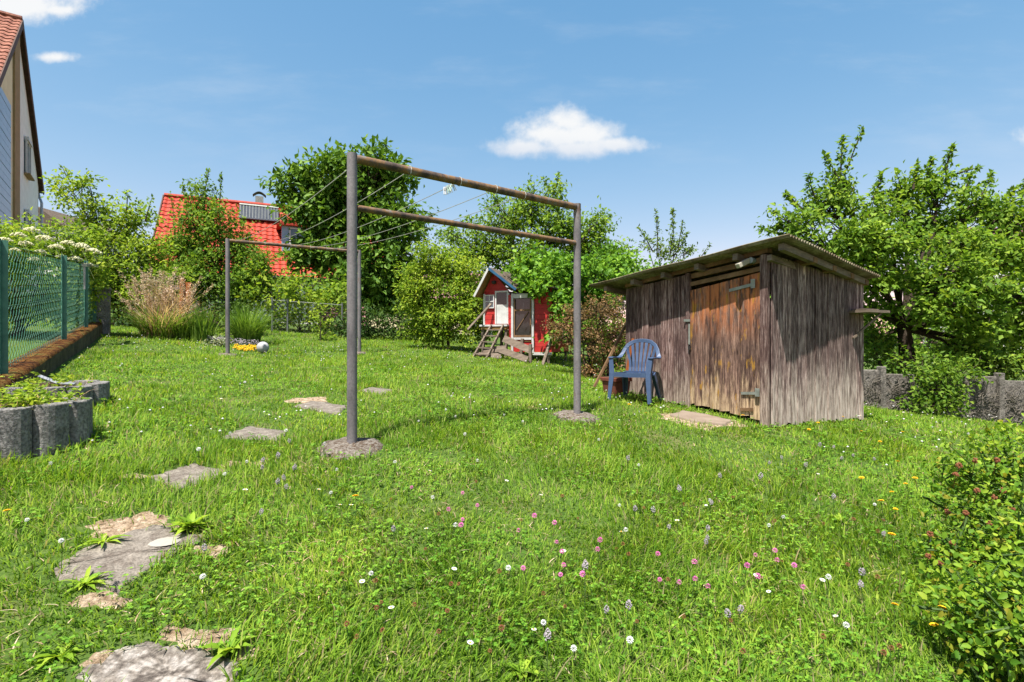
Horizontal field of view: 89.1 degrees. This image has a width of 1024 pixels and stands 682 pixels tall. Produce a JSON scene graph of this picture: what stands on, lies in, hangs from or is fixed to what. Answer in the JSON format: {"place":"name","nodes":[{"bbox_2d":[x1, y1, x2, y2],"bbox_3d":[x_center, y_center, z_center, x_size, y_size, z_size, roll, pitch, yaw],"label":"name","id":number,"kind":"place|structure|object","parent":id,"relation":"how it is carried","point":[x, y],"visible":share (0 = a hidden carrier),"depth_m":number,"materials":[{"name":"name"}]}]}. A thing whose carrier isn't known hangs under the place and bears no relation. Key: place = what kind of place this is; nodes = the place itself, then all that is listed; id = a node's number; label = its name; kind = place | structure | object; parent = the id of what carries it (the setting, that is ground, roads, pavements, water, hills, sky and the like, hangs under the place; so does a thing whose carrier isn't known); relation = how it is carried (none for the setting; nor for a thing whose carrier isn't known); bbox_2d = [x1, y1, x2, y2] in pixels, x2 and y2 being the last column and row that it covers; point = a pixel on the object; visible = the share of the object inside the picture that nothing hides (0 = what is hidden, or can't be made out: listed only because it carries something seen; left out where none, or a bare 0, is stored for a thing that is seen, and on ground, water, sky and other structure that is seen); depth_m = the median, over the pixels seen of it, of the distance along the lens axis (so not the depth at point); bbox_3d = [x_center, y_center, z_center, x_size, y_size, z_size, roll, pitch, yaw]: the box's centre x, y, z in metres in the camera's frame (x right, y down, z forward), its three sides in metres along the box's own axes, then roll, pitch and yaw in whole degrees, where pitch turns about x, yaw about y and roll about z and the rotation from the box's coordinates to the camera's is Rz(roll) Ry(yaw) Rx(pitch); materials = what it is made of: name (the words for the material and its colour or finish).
{"place":"outdoors","nodes":[
{"label":"outdoors","id":0,"kind":"place"},
{"bbox_2d":[0,313,1023,681],"bbox_3d":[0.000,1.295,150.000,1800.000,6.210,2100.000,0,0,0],"label":"ground","id":1,"kind":"structure","parent":0,"point":[80,659],"depth_m":2.91,"materials":[{"name":"plant"}]},
{"bbox_2d":[0,10,44,305],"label":"gabled house","id":2,"kind":"structure","parent":1,"relation":"on","point":[21,186],"depth_m":21.45,"materials":[{"name":"grey paint"}]},
{"bbox_2d":[24,209,32,239],"bbox_3d":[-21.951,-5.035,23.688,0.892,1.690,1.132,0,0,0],"label":"window","id":3,"kind":"structure","parent":2,"relation":"in","point":[27,211],"depth_m":23.26,"materials":[{"name":"grey glass"}]},
{"bbox_2d":[24,136,34,180],"bbox_3d":[-21.963,-8.285,23.679,0.230,1.690,1.250,0,0,-36],"label":"window","id":4,"kind":"structure","parent":2,"relation":"in","point":[28,144],"depth_m":23.29,"materials":[{"name":"grey glass"}]},
{"bbox_2d":[0,397,92,460],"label":"concrete planter","id":5,"kind":"object","parent":1,"relation":"on","point":[25,431],"visible":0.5,"depth_m":3.48,"materials":[{"name":"concrete"}]},
{"bbox_2d":[0,381,93,407],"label":"planter weeds","id":6,"kind":"object","parent":5,"relation":"in","point":[32,398],"visible":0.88,"depth_m":3.65,"materials":[{"name":"green plant"}]},
{"bbox_2d":[0,321,101,394],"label":"wall","id":7,"kind":"structure","parent":1,"relation":"on","point":[51,357],"depth_m":6.33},
{"bbox_2d":[0,238,98,373],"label":"wire fence","id":8,"kind":"object","parent":7,"relation":"on","point":[4,301],"visible":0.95,"depth_m":6.14,"materials":[{"name":"metal"}]},
{"bbox_2d":[27,639,83,676],"bbox_3d":[-1.555,1.065,1.781,0.155,0.046,0.173,0,0,-30],"label":"weed rosette","id":9,"kind":"object","parent":1,"relation":"on","point":[50,654],"visible":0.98,"depth_m":1.76,"materials":[{"name":"green plant"}]},
{"bbox_2d":[4,380,109,405],"bbox_3d":[-4.226,0.533,4.760,0.857,0.318,0.864,0,0,0],"label":"concrete planter","id":10,"kind":"object","parent":1,"relation":"on","point":[101,389],"visible":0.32,"depth_m":4.73,"materials":[{"name":"concrete"}]},
{"bbox_2d":[0,370,96,386],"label":"planter weeds","id":11,"kind":"object","parent":10,"relation":"in","point":[34,380],"visible":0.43,"depth_m":4.64,"materials":[{"name":"green plant"}]},
{"bbox_2d":[37,375,76,384],"bbox_3d":[-4.009,0.343,4.585,0.387,0.088,0.030,0,0,11],"label":"metal strip","id":12,"kind":"object","parent":10,"relation":"on","point":[50,379],"visible":1,"depth_m":4.58,"materials":[{"name":"metal"}]},
{"bbox_2d":[0,206,127,335],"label":"elder shrub","id":13,"kind":"object","parent":1,"relation":"on","point":[50,246],"visible":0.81,"depth_m":9.75,"materials":[{"name":"green plant"}]},
{"bbox_2d":[57,565,108,593],"bbox_3d":[-1.778,0.994,2.169,0.184,0.053,0.175,0,0,-25],"label":"weed rosette","id":14,"kind":"object","parent":1,"relation":"on","point":[87,577],"visible":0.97,"depth_m":2.15,"materials":[{"name":"green plant"}]},
{"bbox_2d":[38,207,128,310],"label":"dark roofed house","id":15,"kind":"structure","parent":1,"relation":"on","point":[48,214],"depth_m":40.23,"materials":[{"name":"grey paint"}]},
{"bbox_2d":[70,533,129,550],"bbox_3d":[-1.966,0.947,2.461,0.238,0.047,0.201,0,0,27],"label":"weed rosette","id":16,"kind":"object","parent":1,"relation":"on","point":[102,540],"visible":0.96,"depth_m":2.48,"materials":[{"name":"green plant"}]},
{"bbox_2d":[97,287,111,333],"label":"concrete pillar","id":17,"kind":"structure","parent":1,"relation":"on","point":[104,313],"depth_m":11.03,"materials":[{"name":"concrete"}]},
{"bbox_2d":[38,164,198,323],"bbox_3d":[-10.517,-2.516,14.051,3.647,4.464,2.398,0,0,0],"label":"young tree","id":18,"kind":"object","parent":1,"relation":"on","point":[135,249],"visible":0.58,"depth_m":13.87,"materials":[{"name":"green plant"}]},
{"bbox_2d":[94,267,216,338],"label":"ornamental grass","id":19,"kind":"object","parent":1,"relation":"on","point":[152,324],"depth_m":11.39,"materials":[{"name":"plant"}]},
{"bbox_2d":[75,641,240,681],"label":"stepping stone","id":20,"kind":"object","parent":1,"relation":"on","point":[146,661],"visible":0.94,"depth_m":1.76,"materials":[{"name":"stone"}]},
{"bbox_2d":[69,284,284,335],"bbox_3d":[-9.020,-0.820,13.632,5.593,1.439,1.977,0,0,0],"label":"boundary hedge","id":21,"kind":"object","parent":1,"relation":"on","point":[213,306],"visible":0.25,"depth_m":13.66,"materials":[{"name":"green plant"}]},
{"bbox_2d":[170,279,190,315],"bbox_3d":[-8.302,-0.886,13.018,0.531,1.341,0.125,0,0,0],"label":"orange screen","id":22,"kind":"object","parent":1,"relation":"on","point":[186,285],"visible":0.24,"depth_m":13.02,"materials":[{"name":"orange"}]},
{"bbox_2d":[159,310,208,339],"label":"lily clump","id":23,"kind":"object","parent":1,"relation":"on","point":[181,333],"visible":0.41,"depth_m":11.46,"materials":[{"name":"plant"}]},
{"bbox_2d":[148,463,231,546],"bbox_3d":[-1.841,0.898,3.042,0.480,0.146,1.165,0,0,-35],"label":"stepping stone","id":24,"kind":"object","parent":1,"relation":"on","point":[179,474],"visible":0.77,"depth_m":3.30,"materials":[{"name":"stone"}]},
{"bbox_2d":[167,511,213,536],"bbox_3d":[-1.635,0.926,2.640,0.180,0.080,0.204,0,0,30],"label":"weed rosette","id":25,"kind":"object","parent":1,"relation":"on","point":[183,524],"visible":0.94,"depth_m":2.63,"materials":[{"name":"green plant"}]},
{"bbox_2d":[178,303,224,342],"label":"iris clump","id":26,"kind":"object","parent":1,"relation":"on","point":[199,330],"visible":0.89,"depth_m":11.46,"materials":[{"name":"plant"}]},
{"bbox_2d":[144,168,284,324],"bbox_3d":[-9.403,-2.899,16.449,5.047,5.172,2.876,0,0,0],"label":"fruit tree","id":27,"kind":"object","parent":1,"relation":"on","point":[190,254],"visible":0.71,"depth_m":16.13,"materials":[{"name":"green plant"}]},
{"bbox_2d":[200,334,234,345],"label":"bed perennial","id":28,"kind":"object","parent":1,"relation":"on","point":[218,341],"visible":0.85,"depth_m":11.10,"materials":[{"name":"white plant"}]},
{"bbox_2d":[199,625,254,668],"bbox_3d":[-1.005,1.078,1.842,0.149,0.054,0.179,0,0,41],"label":"weed rosette","id":29,"kind":"object","parent":1,"relation":"on","point":[223,650],"visible":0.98,"depth_m":1.84,"materials":[{"name":"green plant"}]},
{"bbox_2d":[198,299,282,344],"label":"ornamental grass","id":30,"kind":"object","parent":1,"relation":"on","point":[246,327],"depth_m":11.80,"materials":[{"name":"plant"}]},
{"bbox_2d":[225,426,288,440],"bbox_3d":[-2.075,0.783,4.270,0.478,0.114,0.380,0,0,0],"label":"stepping stone","id":31,"kind":"object","parent":1,"relation":"on","point":[265,432],"visible":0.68,"depth_m":4.26,"materials":[{"name":"stone"}]},
{"bbox_2d":[148,191,371,324],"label":"red roofed house","id":32,"kind":"structure","parent":1,"relation":"on","point":[256,211],"depth_m":27.98,"materials":[{"name":"tile"}]},
{"bbox_2d":[256,342,268,352],"bbox_3d":[-5.170,0.134,10.800,0.244,0.244,0.244,0,0,0],"label":"garden ball","id":33,"kind":"object","parent":1,"relation":"on","point":[261,347],"visible":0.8,"depth_m":10.72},
{"bbox_2d":[219,238,366,355],"bbox_3d":[-4.361,-0.786,10.557,2.820,2.334,0.353,0,0,-30],"label":"drying frame","id":34,"kind":"object","parent":1,"relation":"on","point":[227,295],"visible":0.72,"depth_m":10.19,"materials":[{"name":"metal"}]},
{"bbox_2d":[234,260,361,332],"bbox_3d":[-6.443,-1.271,16.004,3.657,2.256,2.208,0,0,0],"label":"bramble thicket","id":35,"kind":"object","parent":1,"relation":"on","point":[291,290],"visible":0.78,"depth_m":15.86,"materials":[{"name":"green plant"}]},
{"bbox_2d":[271,298,342,333],"bbox_3d":[-6.046,-0.658,15.401,2.008,1.214,0.053,0,0,-12],"label":"wire fence","id":36,"kind":"object","parent":1,"relation":"on","point":[288,316],"visible":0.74,"depth_m":15.30,"materials":[{"name":"metal"}]},
{"bbox_2d":[294,401,346,414],"bbox_3d":[-1.878,0.686,5.200,0.592,0.130,0.319,0,0,24],"label":"stepping stone","id":37,"kind":"object","parent":1,"relation":"on","point":[329,408],"visible":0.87,"depth_m":5.18,"materials":[{"name":"stone"}]},
{"bbox_2d":[309,296,336,340],"bbox_3d":[-5.030,-0.534,13.818,0.740,1.364,0.555,0,0,-16],"label":"sapling","id":38,"kind":"object","parent":1,"relation":"on","point":[321,321],"visible":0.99,"depth_m":13.82,"materials":[{"name":"green plant"}]},
{"bbox_2d":[309,631,341,655],"bbox_3d":[-0.693,1.109,1.939,0.136,0.038,0.128,0,0,43],"label":"weed rosette","id":39,"kind":"object","parent":1,"relation":"on","point":[321,641],"visible":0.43,"depth_m":1.93,"materials":[{"name":"green plant"}]},
{"bbox_2d":[318,307,365,331],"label":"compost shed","id":40,"kind":"structure","parent":1,"relation":"on","point":[326,316],"depth_m":16.59,"materials":[{"name":"wood"}]},
{"bbox_2d":[254,133,439,328],"bbox_3d":[-5.977,-3.941,19.666,6.937,7.470,4.684,0,0,0],"label":"walnut tree","id":41,"kind":"object","parent":1,"relation":"on","point":[306,182],"visible":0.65,"depth_m":18.90,"materials":[{"name":"green plant"}]},
{"bbox_2d":[357,387,392,393],"bbox_3d":[-1.590,0.608,6.115,0.372,0.100,0.317,0,0,18],"label":"stepping stone","id":42,"kind":"object","parent":1,"relation":"on","point":[379,390],"visible":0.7,"depth_m":6.12,"materials":[{"name":"stone"}]},
{"bbox_2d":[321,297,444,341],"bbox_3d":[-3.804,-0.614,15.616,4.034,1.472,2.175,0,0,-21],"label":"clipped hedge","id":43,"kind":"object","parent":1,"relation":"on","point":[366,333],"visible":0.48,"depth_m":15.35,"materials":[{"name":"green plant"}]},
{"bbox_2d":[66,397,745,666],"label":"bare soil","id":44,"kind":"structure","parent":1,"relation":"on","point":[126,524],"depth_m":2.10,"materials":[{"name":"soil"}]},
{"bbox_2d":[54,525,208,594],"bbox_3d":[-1.766,1.012,2.411,0.453,0.145,0.520,0,0,13],"label":"stepping stone","id":45,"kind":"object","parent":44,"relation":"on","point":[134,549],"visible":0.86,"depth_m":2.37,"materials":[{"name":"stone"}]},
{"bbox_2d":[670,410,731,425],"bbox_3d":[2.092,0.874,5.776,0.596,0.120,0.530,0,0,38],"label":"doorstep slab","id":46,"kind":"structure","parent":44,"relation":"on","point":[701,418],"depth_m":5.72,"materials":[{"name":"stone"}]},
{"bbox_2d":[371,273,492,336],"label":"faded roofed house","id":47,"kind":"structure","parent":1,"relation":"on","point":[432,311],"depth_m":25.75,"materials":[{"name":"plant"}]},
{"bbox_2d":[388,235,497,349],"bbox_3d":[-1.568,-1.139,13.064,2.800,3.022,2.037,0,0,21],"label":"pale shrub","id":48,"kind":"object","parent":1,"relation":"on","point":[464,308],"visible":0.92,"depth_m":12.74,"materials":[{"name":"green plant"}]},
{"bbox_2d":[316,152,600,459],"bbox_3d":[-0.277,-0.256,4.700,2.894,2.349,0.528,0,0,-38],"label":"drying frame","id":49,"kind":"object","parent":1,"relation":"on","point":[350,443],"visible":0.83,"depth_m":4.13,"materials":[{"name":"metal"}]},
{"bbox_2d":[237,170,346,240],"bbox_3d":[-3.271,-1.626,6.986,0.006,0.589,7.295,0,0,-34],"label":"clothes line","id":50,"kind":"object","parent":49,"relation":"attached to","point":[301,205],"visible":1,"depth_m":5.28,"materials":[{"name":"grey"}]},
{"bbox_2d":[265,165,411,243],"bbox_3d":[-2.856,-1.656,7.262,0.012,0.609,7.316,0,0,-34],"label":"clothes line","id":51,"kind":"object","parent":49,"relation":"attached to","point":[357,202],"visible":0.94,"depth_m":5.27,"materials":[{"name":"grey"}]},
{"bbox_2d":[293,177,461,245],"bbox_3d":[-2.462,-1.656,7.526,0.012,0.609,7.253,0,0,-34],"label":"clothes line","id":52,"kind":"object","parent":49,"relation":"attached to","point":[398,210],"visible":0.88,"depth_m":5.53,"materials":[{"name":"grey"}]},
{"bbox_2d":[310,185,497,248],"bbox_3d":[-2.148,-1.656,7.736,0.012,0.609,7.203,0,0,-34],"label":"clothes line","id":53,"kind":"object","parent":49,"relation":"attached to","point":[413,221],"visible":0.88,"depth_m":5.92,"materials":[{"name":"grey"}]},
{"bbox_2d":[331,191,525,248],"bbox_3d":[-1.876,-1.656,7.918,0.012,0.609,7.160,0,0,-34],"label":"clothes line","id":54,"kind":"object","parent":49,"relation":"attached to","point":[439,224],"visible":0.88,"depth_m":6.08,"materials":[{"name":"grey"}]},
{"bbox_2d":[473,324,503,357],"bbox_3d":[-0.523,0.018,11.571,0.408,0.787,0.720,0,0,37],"label":"chicken ladder","id":55,"kind":"object","parent":1,"relation":"on","point":[491,348],"visible":0.92,"depth_m":11.53,"materials":[{"name":"wood"}]},
{"bbox_2d":[478,352,501,358],"bbox_3d":[-0.524,0.316,11.407,0.655,0.143,0.061,0,0,28],"label":"old board","id":56,"kind":"object","parent":1,"relation":"on","point":[496,355],"visible":0.5,"depth_m":11.33,"materials":[{"name":"wood"}]},
{"bbox_2d":[482,345,506,352],"bbox_3d":[-0.389,0.186,11.527,0.612,0.182,0.067,0,0,29],"label":"old board","id":57,"kind":"object","parent":1,"relation":"on","point":[493,350],"visible":0.57,"depth_m":11.52,"materials":[{"name":"wood"}]},
{"bbox_2d":[38,256,978,372],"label":"treeline","id":58,"kind":"object","parent":1,"relation":"on","point":[496,331],"visible":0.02,"depth_m":39.53,"materials":[{"name":"green plant"}]},
{"bbox_2d":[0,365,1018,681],"bbox_3d":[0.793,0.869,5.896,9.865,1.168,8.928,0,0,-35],"label":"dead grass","id":59,"kind":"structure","parent":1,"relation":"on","point":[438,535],"depth_m":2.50,"materials":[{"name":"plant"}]},
{"bbox_2d":[0,360,1021,681],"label":"clover","id":60,"kind":"object","parent":1,"relation":"on","point":[576,624],"visible":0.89,"depth_m":2.44,"materials":[{"name":"green plant"}]},
{"bbox_2d":[496,346,528,361],"bbox_3d":[0.000,0.276,11.097,0.854,0.348,0.065,0,0,37],"label":"old board","id":61,"kind":"object","parent":1,"relation":"on","point":[513,354],"visible":1,"depth_m":11.07,"materials":[{"name":"wood"}]},
{"bbox_2d":[467,267,568,362],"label":"hen house","id":62,"kind":"structure","parent":1,"relation":"on","point":[518,316],"depth_m":11.78,"materials":[{"name":"wood"}]},
{"bbox_2d":[485,295,493,307],"bbox_3d":[-0.519,-0.914,12.071,0.242,0.312,0.037,0,0,24],"label":"window","id":63,"kind":"structure","parent":62,"relation":"in","point":[489,299],"depth_m":12.06,"materials":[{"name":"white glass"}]},
{"bbox_2d":[497,304,506,323],"bbox_3d":[-0.234,-0.614,11.948,0.255,0.440,0.024,0,0,24],"label":"white door","id":64,"kind":"structure","parent":62,"relation":"in","point":[501,309],"depth_m":11.93,"materials":[{"name":"paint"}]},
{"bbox_2d":[502,651,541,681],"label":"weed rosette","id":65,"kind":"object","parent":1,"relation":"on","point":[533,670],"visible":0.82,"depth_m":1.83,"materials":[{"name":"green plant"}]},
{"bbox_2d":[529,344,531,362],"bbox_3d":[0.388,0.276,10.935,0.060,0.420,0.050,0,0,24],"label":"support post","id":66,"kind":"object","parent":1,"relation":"on","point":[530,353],"visible":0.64,"depth_m":10.91,"materials":[{"name":"wood"}]},
{"bbox_2d":[502,336,532,352],"bbox_3d":[0.118,0.076,11.252,0.824,0.404,0.072,0,0,39],"label":"old board","id":67,"kind":"object","parent":66,"relation":"on","point":[516,343],"visible":1,"depth_m":11.26,"materials":[{"name":"wood"}]},
{"bbox_2d":[417,171,649,293],"bbox_3d":[0.591,-2.375,16.106,7.001,5.711,2.920,0,0,0],"label":"fruit tree","id":68,"kind":"object","parent":1,"relation":"on","point":[502,251],"visible":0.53,"depth_m":15.78,"materials":[{"name":"green plant"}]},
{"bbox_2d":[78,336,996,465],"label":"blossoms","id":69,"kind":"object","parent":1,"relation":"on","point":[438,401],"visible":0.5,"depth_m":5.45,"materials":[{"name":"white plant"}]},
{"bbox_2d":[541,337,551,364],"bbox_3d":[0.748,0.241,11.130,0.070,0.681,0.419,0,0,40],"label":"support post","id":70,"kind":"object","parent":1,"relation":"on","point":[546,354],"visible":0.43,"depth_m":11.10,"materials":[{"name":"wood"}]},
{"bbox_2d":[544,628,550,681],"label":"plantain spike","id":71,"kind":"object","parent":1,"relation":"on","point":[546,633],"visible":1,"depth_m":1.75,"materials":[{"name":"grey plant"}]},
{"bbox_2d":[500,239,636,360],"bbox_3d":[1.366,-0.905,12.373,3.298,3.218,2.325,0,0,-35],"label":"tree","id":72,"kind":"object","parent":1,"relation":"on","point":[534,273],"visible":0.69,"depth_m":12.05,"materials":[{"name":"green plant"}]},
{"bbox_2d":[570,645,580,674],"bbox_3d":[0.228,1.127,1.839,0.024,0.109,0.024,-14,1,7],"label":"white clover","id":73,"kind":"object","parent":1,"relation":"on","point":[573,647],"visible":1,"depth_m":1.84,"materials":[{"name":"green plant"}]},
{"bbox_2d":[540,290,625,377],"bbox_3d":[1.519,-0.065,9.563,2.006,1.777,1.406,0,0,0],"label":"copper shrub","id":74,"kind":"object","parent":1,"relation":"on","point":[591,347],"visible":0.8,"depth_m":9.49,"materials":[{"name":"brown plant"}]},
{"bbox_2d":[582,559,587,616],"bbox_3d":[0.303,1.034,2.168,0.029,0.232,0.030,3,-14,1],"label":"plantain spike","id":75,"kind":"object","parent":1,"relation":"on","point":[583,564],"visible":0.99,"depth_m":2.18,"materials":[{"name":"grey plant"}]},
{"bbox_2d":[559,293,625,375],"bbox_3d":[1.800,-0.241,10.084,1.827,2.208,1.172,0,0,-23],"label":"green shrub","id":76,"kind":"object","parent":1,"relation":"on","point":[621,304],"visible":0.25,"depth_m":9.97,"materials":[{"name":"green plant"}]},
{"bbox_2d":[597,605,608,646],"bbox_3d":[0.345,1.087,1.984,0.021,0.164,0.021,12,-4,40],"label":"plantain spike","id":77,"kind":"object","parent":1,"relation":"on","point":[605,610],"visible":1,"depth_m":1.98,"materials":[{"name":"grey plant"}]},
{"bbox_2d":[592,322,625,388],"bbox_3d":[1.540,0.111,7.857,0.686,1.232,0.090,0,0,-10],"label":"wooden prop","id":78,"kind":"object","parent":1,"relation":"on","point":[609,355],"visible":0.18,"depth_m":7.83,"materials":[{"name":"wood"}]},
{"bbox_2d":[600,376,631,396],"bbox_3d":[1.450,0.638,7.250,0.315,0.282,0.315,0,0,-30],"label":"flower pot","id":79,"kind":"object","parent":1,"relation":"on","point":[617,387],"visible":0.59,"depth_m":7.13,"materials":[{"name":"ceramic"}]},
{"bbox_2d":[623,599,631,652],"bbox_3d":[0.429,1.076,1.954,0.026,0.206,0.027,8,-8,6],"label":"plantain spike","id":80,"kind":"object","parent":1,"relation":"on","point":[628,602],"visible":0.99,"depth_m":1.96,"materials":[{"name":"grey plant"}]},
{"bbox_2d":[626,338,633,370],"bbox_3d":[1.642,0.373,7.405,0.192,0.826,0.032,0,0,-4],"label":"rusty stake","id":81,"kind":"object","parent":1,"relation":"on","point":[627,365],"visible":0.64,"depth_m":7.39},
{"bbox_2d":[626,636,633,662],"bbox_3d":[0.430,1.123,1.887,0.027,0.122,0.027,-17,17,-42],"label":"white clover","id":82,"kind":"object","parent":1,"relation":"on","point":[628,638],"visible":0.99,"depth_m":1.88,"materials":[{"name":"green plant"}]},
{"bbox_2d":[607,339,661,403],"bbox_3d":[1.607,0.376,6.752,0.611,0.816,0.605,0,0,31],"label":"plastic chair","id":83,"kind":"object","parent":1,"relation":"on","point":[648,373],"visible":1,"depth_m":6.84,"materials":[{"name":"plastic"}]},
{"bbox_2d":[635,207,711,267],"bbox_3d":[4.353,-1.323,14.023,2.079,4.589,0.977,0,0,0],"label":"spindly tree","id":84,"kind":"object","parent":1,"relation":"on","point":[677,248],"visible":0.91,"depth_m":13.99,"materials":[{"name":"green plant"}]},
{"bbox_2d":[581,233,770,325],"bbox_3d":[4.823,-1.029,13.774,7.733,3.992,2.413,0,0,0],"label":"boundary hedge","id":85,"kind":"object","parent":1,"relation":"on","point":[607,253],"visible":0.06,"depth_m":13.84,"materials":[{"name":"green plant"}]},
{"bbox_2d":[724,608,731,649],"bbox_3d":[0.820,1.099,1.958,0.025,0.196,0.026,-7,2,-12],"label":"plantain spike","id":86,"kind":"object","parent":1,"relation":"on","point":[727,610],"visible":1,"depth_m":1.96,"materials":[{"name":"grey plant"}]},
{"bbox_2d":[731,605,743,647],"bbox_3d":[0.868,1.102,2.011,0.024,0.180,0.023,10,5,-12],"label":"plantain spike","id":87,"kind":"object","parent":1,"relation":"on","point":[739,616],"visible":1,"depth_m":2.01,"materials":[{"name":"grey plant"}]},
{"bbox_2d":[589,234,889,426],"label":"garden shed","id":88,"kind":"structure","parent":1,"relation":"on","point":[722,330],"depth_m":6.08,"materials":[{"name":"wood"}]},
{"bbox_2d":[684,272,759,419],"bbox_3d":[2.449,0.058,6.130,0.058,1.616,1.048,0,0,-30],"label":"door","id":89,"kind":"structure","parent":88,"relation":"in","point":[724,326],"depth_m":6.05,"materials":[{"name":"wood"}]},
{"bbox_2d":[755,573,760,604],"bbox_3d":[1.086,1.098,2.289,0.031,0.152,0.030,-6,-8,33],"label":"red clover","id":90,"kind":"object","parent":1,"relation":"on","point":[759,575],"visible":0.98,"depth_m":2.29,"materials":[{"name":"pink plant"}]},
{"bbox_2d":[827,512,854,526],"bbox_3d":[2.001,1.097,3.204,0.155,0.062,0.118,0,0,0],"label":"weed rosette","id":91,"kind":"object","parent":1,"relation":"on","point":[838,515],"visible":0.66,"depth_m":3.21,"materials":[{"name":"green plant"}]},
{"bbox_2d":[858,580,865,619],"bbox_3d":[1.495,1.115,2.216,0.023,0.186,0.024,-3,-10,13],"label":"plantain spike","id":92,"kind":"object","parent":1,"relation":"on","point":[860,583],"visible":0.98,"depth_m":2.22,"materials":[{"name":"grey plant"}]},
{"bbox_2d":[858,567,865,605],"bbox_3d":[1.534,1.092,2.287,0.027,0.212,0.028,-7,9,-29],"label":"plantain spike","id":93,"kind":"object","parent":1,"relation":"on","point":[863,569],"visible":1,"depth_m":2.28,"materials":[{"name":"grey plant"}]},
{"bbox_2d":[877,649,886,677],"bbox_3d":[1.341,1.173,1.891,0.025,0.117,0.025,12,11,40],"label":"withered clover","id":94,"kind":"object","parent":1,"relation":"on","point":[884,651],"visible":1,"depth_m":1.89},
{"bbox_2d":[754,125,1023,378],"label":"apple tree","id":95,"kind":"object","parent":1,"relation":"on","point":[933,297],"visible":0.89,"depth_m":9.92,"materials":[{"name":"green plant"}]},
{"bbox_2d":[864,317,929,373],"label":"garden shrub","id":96,"kind":"object","parent":1,"relation":"on","point":[873,348],"visible":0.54,"depth_m":10.45,"materials":[{"name":"green plant"}]},
{"bbox_2d":[929,622,941,657],"bbox_3d":[1.660,1.171,2.029,0.033,0.134,0.033,-13,-9,36],"label":"hawkbit","id":97,"kind":"object","parent":1,"relation":"on","point":[933,624],"visible":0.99,"depth_m":2.03,"materials":[{"name":"yellow plant"}]},
{"bbox_2d":[876,344,1000,418],"bbox_3d":[7.387,0.738,8.978,1.992,1.402,1.470,0,0,0],"label":"garden shrub","id":98,"kind":"object","parent":1,"relation":"on","point":[934,374],"visible":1,"depth_m":8.83,"materials":[{"name":"green plant"}]},
{"bbox_2d":[864,366,1023,424],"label":"garden wall","id":99,"kind":"structure","parent":1,"relation":"on","point":[1000,397],"depth_m":9.17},
{"bbox_2d":[864,296,1023,371],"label":"background tree","id":100,"kind":"object","parent":1,"relation":"on","point":[930,341],"visible":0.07,"depth_m":17.20,"materials":[{"name":"green plant"}]},
{"bbox_2d":[888,413,1023,681],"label":"rose shrub","id":101,"kind":"object","parent":1,"relation":"on","point":[990,591],"visible":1,"depth_m":2.26,"materials":[{"name":"green plant"}]},
{"bbox_2d":[923,228,1023,367],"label":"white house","id":102,"kind":"structure","parent":1,"relation":"on","point":[977,276],"depth_m":49.35,"materials":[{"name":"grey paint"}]},
{"bbox_2d":[935,339,1023,380],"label":"garden shrub","id":103,"kind":"object","parent":1,"relation":"on","point":[994,369],"visible":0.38,"depth_m":10.03,"materials":[{"name":"green plant"}]},
{"bbox_2d":[0,0,1023,342],"label":"sky","id":104,"kind":"structure","parent":0,"point":[708,111],"materials":[{"name":"blue"}]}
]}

